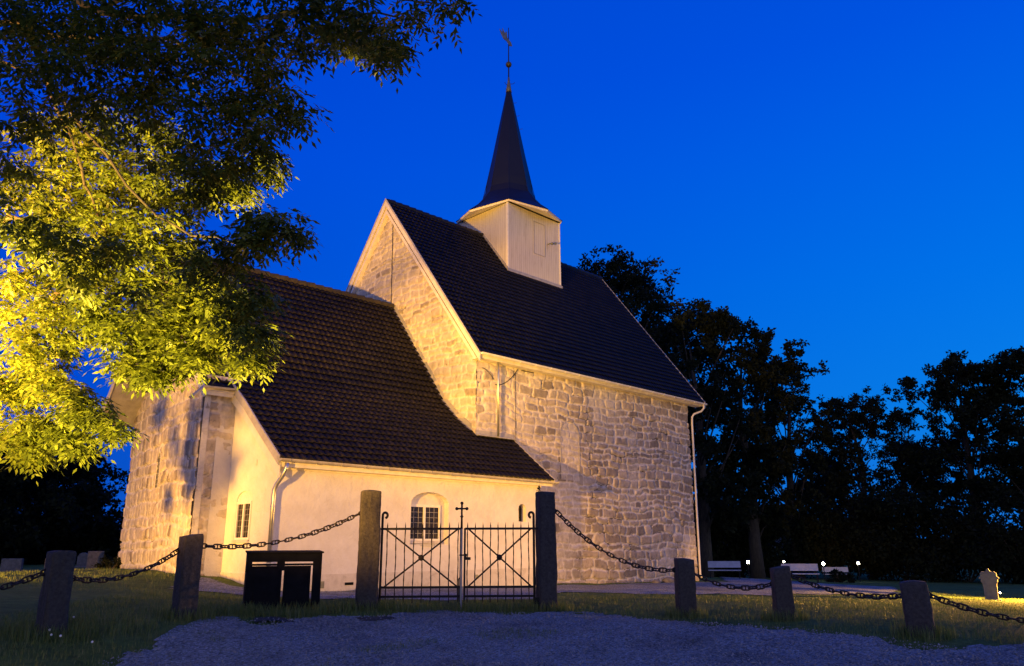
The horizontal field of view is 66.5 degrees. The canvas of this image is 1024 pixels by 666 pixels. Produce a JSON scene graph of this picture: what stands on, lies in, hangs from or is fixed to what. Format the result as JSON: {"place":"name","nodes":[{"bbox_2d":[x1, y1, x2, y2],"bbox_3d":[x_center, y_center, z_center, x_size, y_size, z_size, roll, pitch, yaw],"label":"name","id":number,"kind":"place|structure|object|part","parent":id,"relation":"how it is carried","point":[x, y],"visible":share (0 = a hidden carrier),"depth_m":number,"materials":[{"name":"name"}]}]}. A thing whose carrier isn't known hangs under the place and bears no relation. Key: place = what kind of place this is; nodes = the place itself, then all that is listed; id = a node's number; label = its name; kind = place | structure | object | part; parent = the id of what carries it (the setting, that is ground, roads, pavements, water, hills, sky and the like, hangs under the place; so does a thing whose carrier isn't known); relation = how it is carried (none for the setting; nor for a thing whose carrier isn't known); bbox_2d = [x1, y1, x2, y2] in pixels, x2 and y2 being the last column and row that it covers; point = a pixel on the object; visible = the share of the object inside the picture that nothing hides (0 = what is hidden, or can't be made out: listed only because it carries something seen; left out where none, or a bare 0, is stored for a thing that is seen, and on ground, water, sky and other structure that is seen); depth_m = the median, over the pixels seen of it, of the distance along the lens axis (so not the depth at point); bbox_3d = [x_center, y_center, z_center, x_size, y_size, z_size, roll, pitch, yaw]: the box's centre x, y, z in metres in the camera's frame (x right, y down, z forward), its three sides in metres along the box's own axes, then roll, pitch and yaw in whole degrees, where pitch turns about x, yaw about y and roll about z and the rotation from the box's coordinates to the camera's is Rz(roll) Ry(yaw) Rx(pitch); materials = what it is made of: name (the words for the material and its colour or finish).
{"place":"outdoors","nodes":[
{"label":"outdoors","id":0,"kind":"place"},
{"bbox_2d":[0,551,1023,665],"bbox_3d":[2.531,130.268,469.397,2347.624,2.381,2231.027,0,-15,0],"label":"ground","id":1,"kind":"structure","parent":0,"point":[15,599],"depth_m":13.66,"materials":[{"name":"green plant"}]},
{"bbox_2d":[0,558,23,570],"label":"headstone","id":2,"kind":"object","parent":1,"relation":"on","point":[12,564],"visible":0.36,"depth_m":28.72,"materials":[{"name":"grey stone"}]},
{"bbox_2d":[0,445,88,563],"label":"tree","id":3,"kind":"object","parent":1,"relation":"on","point":[16,536],"visible":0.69,"depth_m":38.31,"materials":[{"name":"green plant"}]},
{"bbox_2d":[34,550,76,636],"bbox_3d":[-6.275,3.783,10.686,0.335,1.553,0.338,-14,-20,41],"label":"granite post","id":4,"kind":"object","parent":1,"relation":"on","point":[54,599],"visible":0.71,"depth_m":10.64,"materials":[{"name":"grey stone"}]},
{"bbox_2d":[0,568,45,589],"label":"chain","id":5,"kind":"object","parent":4,"relation":"hanging from","point":[32,577],"visible":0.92,"depth_m":10.55,"materials":[{"name":"metal"}]},
{"bbox_2d":[0,443,129,563],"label":"tree","id":6,"kind":"object","parent":1,"relation":"on","point":[94,498],"visible":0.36,"depth_m":43.61,"materials":[{"name":"green plant"}]},
{"bbox_2d":[74,553,87,567],"bbox_3d":[-17.959,9.556,32.655,0.580,0.704,0.340,4,-16,-17],"label":"headstone","id":7,"kind":"object","parent":1,"relation":"on","point":[81,559],"visible":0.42,"depth_m":32.58,"materials":[{"name":"grey stone"}]},
{"bbox_2d":[84,551,103,569],"bbox_3d":[-15.912,8.740,29.766,0.710,0.810,0.340,8,-17,-28],"label":"headstone","id":8,"kind":"object","parent":1,"relation":"on","point":[93,557],"visible":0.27,"depth_m":29.71,"materials":[{"name":"grey stone"}]},
{"bbox_2d":[91,554,120,568],"bbox_3d":[-13.315,7.658,25.910,1.043,0.651,0.580,0,-15,0],"label":"bush","id":9,"kind":"object","parent":1,"relation":"on","point":[107,563],"visible":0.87,"depth_m":25.84,"materials":[{"name":"green plant"}]},
{"bbox_2d":[171,534,203,618],"bbox_3d":[-5.165,4.083,12.363,0.331,1.752,0.329,13,-20,-40],"label":"granite post","id":10,"kind":"object","parent":1,"relation":"on","point":[187,576],"visible":0.69,"depth_m":12.33,"materials":[{"name":"grey stone"}]},
{"bbox_2d":[73,547,179,583],"bbox_3d":[-5.836,3.449,11.658,0.093,0.536,2.077,-10,-18,32],"label":"chain","id":11,"kind":"object","parent":10,"relation":"hanging from","point":[107,579],"visible":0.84,"depth_m":11.63,"materials":[{"name":"metal"}]},
{"bbox_2d":[0,0,482,485],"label":"ash tree","id":12,"kind":"object","parent":1,"relation":"on","point":[43,231],"visible":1,"depth_m":6.43,"materials":[{"name":"green plant"}]},
{"bbox_2d":[242,550,323,610],"bbox_3d":[-4.013,4.318,13.648,1.292,0.995,0.600,6,-16,-20],"label":"bin cabinet","id":13,"kind":"object","parent":1,"relation":"on","point":[262,584],"visible":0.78,"depth_m":13.40,"materials":[{"name":"black wood"}]},
{"bbox_3d":[-4.186,4.346,13.266,0.500,0.735,0.032,6,-16,-20],"label":"door","id":14,"kind":"part","parent":13,"relation":"part of","materials":[{"name":"black wood"}]},
{"bbox_3d":[-3.711,4.393,13.442,0.452,0.735,0.032,6,-16,-20],"label":"door","id":15,"kind":"part","parent":13,"relation":"part of","materials":[{"name":"black wood"}]},
{"bbox_2d":[355,490,381,609],"bbox_3d":[-2.638,4.220,14.297,0.410,2.625,0.406,4,-16,-14],"label":"granite post","id":16,"kind":"object","parent":1,"relation":"on","point":[367,578],"visible":0.8,"depth_m":14.20,"materials":[{"name":"grey stone"}]},
{"bbox_2d":[203,511,359,549],"bbox_3d":[-4.018,3.384,13.542,3.225,0.714,0.093,11,-19,-35],"label":"chain","id":17,"kind":"object","parent":16,"relation":"attached to","point":[278,541],"visible":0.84,"depth_m":13.47,"materials":[{"name":"metal"}]},
{"bbox_2d":[378,502,468,607],"bbox_3d":[-1.676,4.126,14.414,1.729,1.978,0.096,0,-15,-2],"label":"gate leaf","id":18,"kind":"object","parent":16,"relation":"attached to","point":[458,586],"visible":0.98,"depth_m":14.35,"materials":[{"name":"metal"}]},
{"bbox_2d":[103,28,706,590],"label":"church","id":19,"kind":"structure","parent":1,"relation":"on","point":[491,360],"depth_m":27.75,"materials":[{"name":"stone"}]},
{"bbox_2d":[231,501,252,542],"bbox_3d":[-7.030,4.933,20.378,0.120,1.055,0.860,15,-21,-43],"label":"window","id":20,"kind":"structure","parent":19,"relation":"in","point":[241,534],"depth_m":20.38,"materials":[{"name":"paint"}]},
{"bbox_2d":[410,504,440,542],"bbox_3d":[-2.553,5.546,22.666,1.260,1.095,0.120,15,-21,-43],"label":"window","id":21,"kind":"structure","parent":19,"relation":"in","point":[425,516],"depth_m":22.71,"materials":[{"name":"paint"}]},
{"bbox_2d":[519,505,520,520],"bbox_3d":[0.179,5.855,25.454,0.360,0.550,0.006,15,-21,-43],"label":"window","id":22,"kind":"structure","parent":19,"relation":"in","point":[519,505],"depth_m":25.52,"materials":[{"name":"black glass"}]},
{"bbox_2d":[1,597,958,642],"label":"tall grass","id":23,"kind":"structure","parent":1,"relation":"on","point":[238,610],"depth_m":12.53,"materials":[{"name":"green plant"}]},
{"bbox_2d":[535,491,557,610],"bbox_3d":[0.633,4.272,14.485,0.349,2.618,0.344,4,-16,-14],"label":"granite post","id":24,"kind":"object","parent":1,"relation":"on","point":[546,560],"visible":0.75,"depth_m":14.42,"materials":[{"name":"grey stone"}]},
{"bbox_2d":[459,511,538,604],"bbox_3d":[-0.219,4.152,14.459,1.515,1.661,0.095,0,-15,-2],"label":"gate leaf","id":25,"kind":"object","parent":24,"relation":"attached to","point":[499,556],"visible":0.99,"depth_m":14.40,"materials":[{"name":"metal"}]},
{"bbox_2d":[555,508,674,572],"bbox_3d":[1.885,3.702,14.278,2.566,1.308,0.093,-5,-16,16],"label":"chain","id":26,"kind":"object","parent":24,"relation":"hanging from","point":[619,559],"visible":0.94,"depth_m":14.20,"materials":[{"name":"metal"}]},
{"bbox_2d":[102,610,1023,665],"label":"gravel drive","id":27,"kind":"structure","parent":1,"relation":"on","point":[456,629],"depth_m":10.77,"materials":[{"name":"grey gravel"}]},
{"bbox_2d":[253,616,293,621],"bbox_3d":[-3.812,4.585,12.494,0.662,0.068,0.530,5,-16,-19],"label":"soil patch","id":28,"kind":"object","parent":27,"relation":"on","point":[260,619],"visible":1,"depth_m":12.43,"materials":[{"name":"brown soil"}]},
{"bbox_2d":[355,616,396,620],"bbox_3d":[-2.252,4.721,12.912,0.631,0.041,0.464,6,-16,-21],"label":"soil patch","id":29,"kind":"object","parent":27,"relation":"on","point":[374,618],"visible":1,"depth_m":12.88,"materials":[{"name":"brown soil"}]},
{"bbox_2d":[576,244,716,479],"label":"tree","id":30,"kind":"object","parent":1,"relation":"on","point":[626,283],"visible":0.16,"depth_m":63.10,"materials":[{"name":"green plant"}]},
{"bbox_2d":[662,577,673,582],"bbox_3d":[6.343,10.012,31.468,0.601,0.334,0.476,0,-15,0],"label":"rock","id":31,"kind":"object","parent":1,"relation":"on","point":[667,579],"visible":0.51,"depth_m":31.32,"materials":[{"name":"grey stone"}]},
{"bbox_2d":[674,558,697,617],"bbox_3d":[3.044,4.699,13.637,0.330,1.479,0.332,1,-15,-3],"label":"granite post","id":32,"kind":"object","parent":1,"relation":"on","point":[685,586],"visible":0.68,"depth_m":13.59,"materials":[{"name":"grey stone"}]},
{"bbox_2d":[695,573,771,590],"bbox_3d":[3.814,4.214,13.358,1.702,0.375,0.093,-9,-17,28],"label":"chain","id":33,"kind":"object","parent":32,"relation":"hanging from","point":[739,587],"visible":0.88,"depth_m":13.29,"materials":[{"name":"metal"}]},
{"bbox_2d":[646,298,773,577],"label":"tree","id":34,"kind":"object","parent":1,"relation":"on","point":[710,489],"visible":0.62,"depth_m":50.38,"materials":[{"name":"green plant"}]},
{"bbox_2d":[693,488,761,577],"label":"bush","id":35,"kind":"object","parent":1,"relation":"on","point":[720,551],"visible":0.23,"depth_m":55.23,"materials":[{"name":"green plant"}]},
{"bbox_2d":[688,314,809,578],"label":"tree","id":36,"kind":"object","parent":1,"relation":"on","point":[776,372],"visible":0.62,"depth_m":54.29,"materials":[{"name":"green plant"}]},
{"bbox_2d":[514,582,1023,615],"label":"lawn grass","id":37,"kind":"structure","parent":1,"relation":"on","point":[748,595],"depth_m":20.00,"materials":[{"name":"green plant"}]},
{"bbox_2d":[770,566,795,619],"bbox_3d":[4.472,4.517,12.859,0.317,1.306,0.317,-1,-15,3],"label":"granite post","id":38,"kind":"object","parent":1,"relation":"on","point":[782,591],"visible":0.69,"depth_m":12.80,"materials":[{"name":"grey stone"}]},
{"bbox_2d":[791,573,900,599],"bbox_3d":[5.240,3.920,12.141,0.093,0.402,2.242,12,-19,-38],"label":"chain","id":39,"kind":"object","parent":38,"relation":"hanging from","point":[805,581],"visible":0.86,"depth_m":12.09,"materials":[{"name":"metal"}]},
{"bbox_2d":[737,358,836,578],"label":"tree","id":40,"kind":"object","parent":1,"relation":"on","point":[813,458],"visible":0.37,"depth_m":62.92,"materials":[{"name":"green plant"}]},
{"bbox_2d":[760,500,852,577],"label":"bush","id":41,"kind":"object","parent":1,"relation":"on","point":[807,541],"visible":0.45,"depth_m":60.65,"materials":[{"name":"green plant"}]},
{"bbox_2d":[785,448,878,575],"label":"tree","id":42,"kind":"object","parent":1,"relation":"on","point":[800,478],"visible":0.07,"depth_m":74.23,"materials":[{"name":"green plant"}]},
{"bbox_2d":[822,567,847,579],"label":"park bench","id":43,"kind":"object","parent":1,"relation":"on","point":[829,569],"visible":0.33,"depth_m":55.75,"materials":[{"name":"white paint"}]},
{"bbox_2d":[826,569,856,582],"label":"bush","id":44,"kind":"object","parent":1,"relation":"on","point":[839,577],"visible":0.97,"depth_m":44.76,"materials":[{"name":"green plant"}]},
{"bbox_2d":[797,383,940,577],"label":"tree","id":45,"kind":"object","parent":1,"relation":"on","point":[838,481],"visible":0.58,"depth_m":68.27,"materials":[{"name":"green plant"}]},
{"bbox_2d":[867,411,925,574],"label":"birch tree","id":46,"kind":"object","parent":1,"relation":"on","point":[897,437],"visible":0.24,"depth_m":77.49,"materials":[{"name":"green plant"}]},
{"bbox_2d":[899,580,936,637],"bbox_3d":[5.862,4.172,11.192,0.425,1.184,0.387,-6,-16,21],"label":"granite post","id":47,"kind":"object","parent":1,"relation":"on","point":[917,606],"visible":0.69,"depth_m":11.11,"materials":[{"name":"grey stone"}]},
{"bbox_2d":[929,592,1023,623],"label":"chain","id":48,"kind":"object","parent":47,"relation":"hanging from","point":[968,608],"visible":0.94,"depth_m":10.89,"materials":[{"name":"metal"}]},
{"bbox_2d":[889,432,967,573],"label":"tree","id":49,"kind":"object","parent":1,"relation":"on","point":[917,445],"visible":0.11,"depth_m":69.95,"materials":[{"name":"green plant"}]},
{"bbox_2d":[883,349,1023,518],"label":"tree","id":50,"kind":"object","parent":1,"relation":"on","point":[945,392],"visible":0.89,"depth_m":62.86,"materials":[{"name":"green plant"}]},
{"bbox_2d":[952,345,1023,527],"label":"tree","id":51,"kind":"object","parent":1,"relation":"on","point":[1004,357],"visible":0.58,"depth_m":61.72,"materials":[{"name":"green plant"}]},
{"bbox_2d":[979,569,1001,600],"bbox_3d":[13.993,7.392,22.844,0.516,0.945,0.320,-10,-18,31],"label":"gravestone","id":52,"kind":"object","parent":1,"relation":"on","point":[988,578],"visible":0.79,"depth_m":22.78,"materials":[{"name":"grey stone"}]},
{"bbox_2d":[0,0,1023,537],"label":"sky","id":53,"kind":"structure","parent":0,"point":[845,178],"materials":[{"name":"blue"}]},
{"bbox_2d":[169,577,898,599],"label":"gravel path","id":54,"kind":"structure","parent":0,"point":[205,583],"depth_m":23.11,"materials":[{"name":"grey gravel"}]},
{"bbox_2d":[708,561,740,578],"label":"park bench","id":55,"kind":"object","parent":54,"relation":"on","point":[723,564],"visible":0.95,"depth_m":43.33,"materials":[{"name":"white paint"}]},
{"bbox_2d":[781,564,819,582],"bbox_3d":[14.517,12.097,39.266,1.750,0.923,0.553,-4,-16,13],"label":"park bench","id":56,"kind":"object","parent":54,"relation":"on","point":[803,567],"visible":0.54,"depth_m":39.41,"materials":[{"name":"white paint"}]}
]}

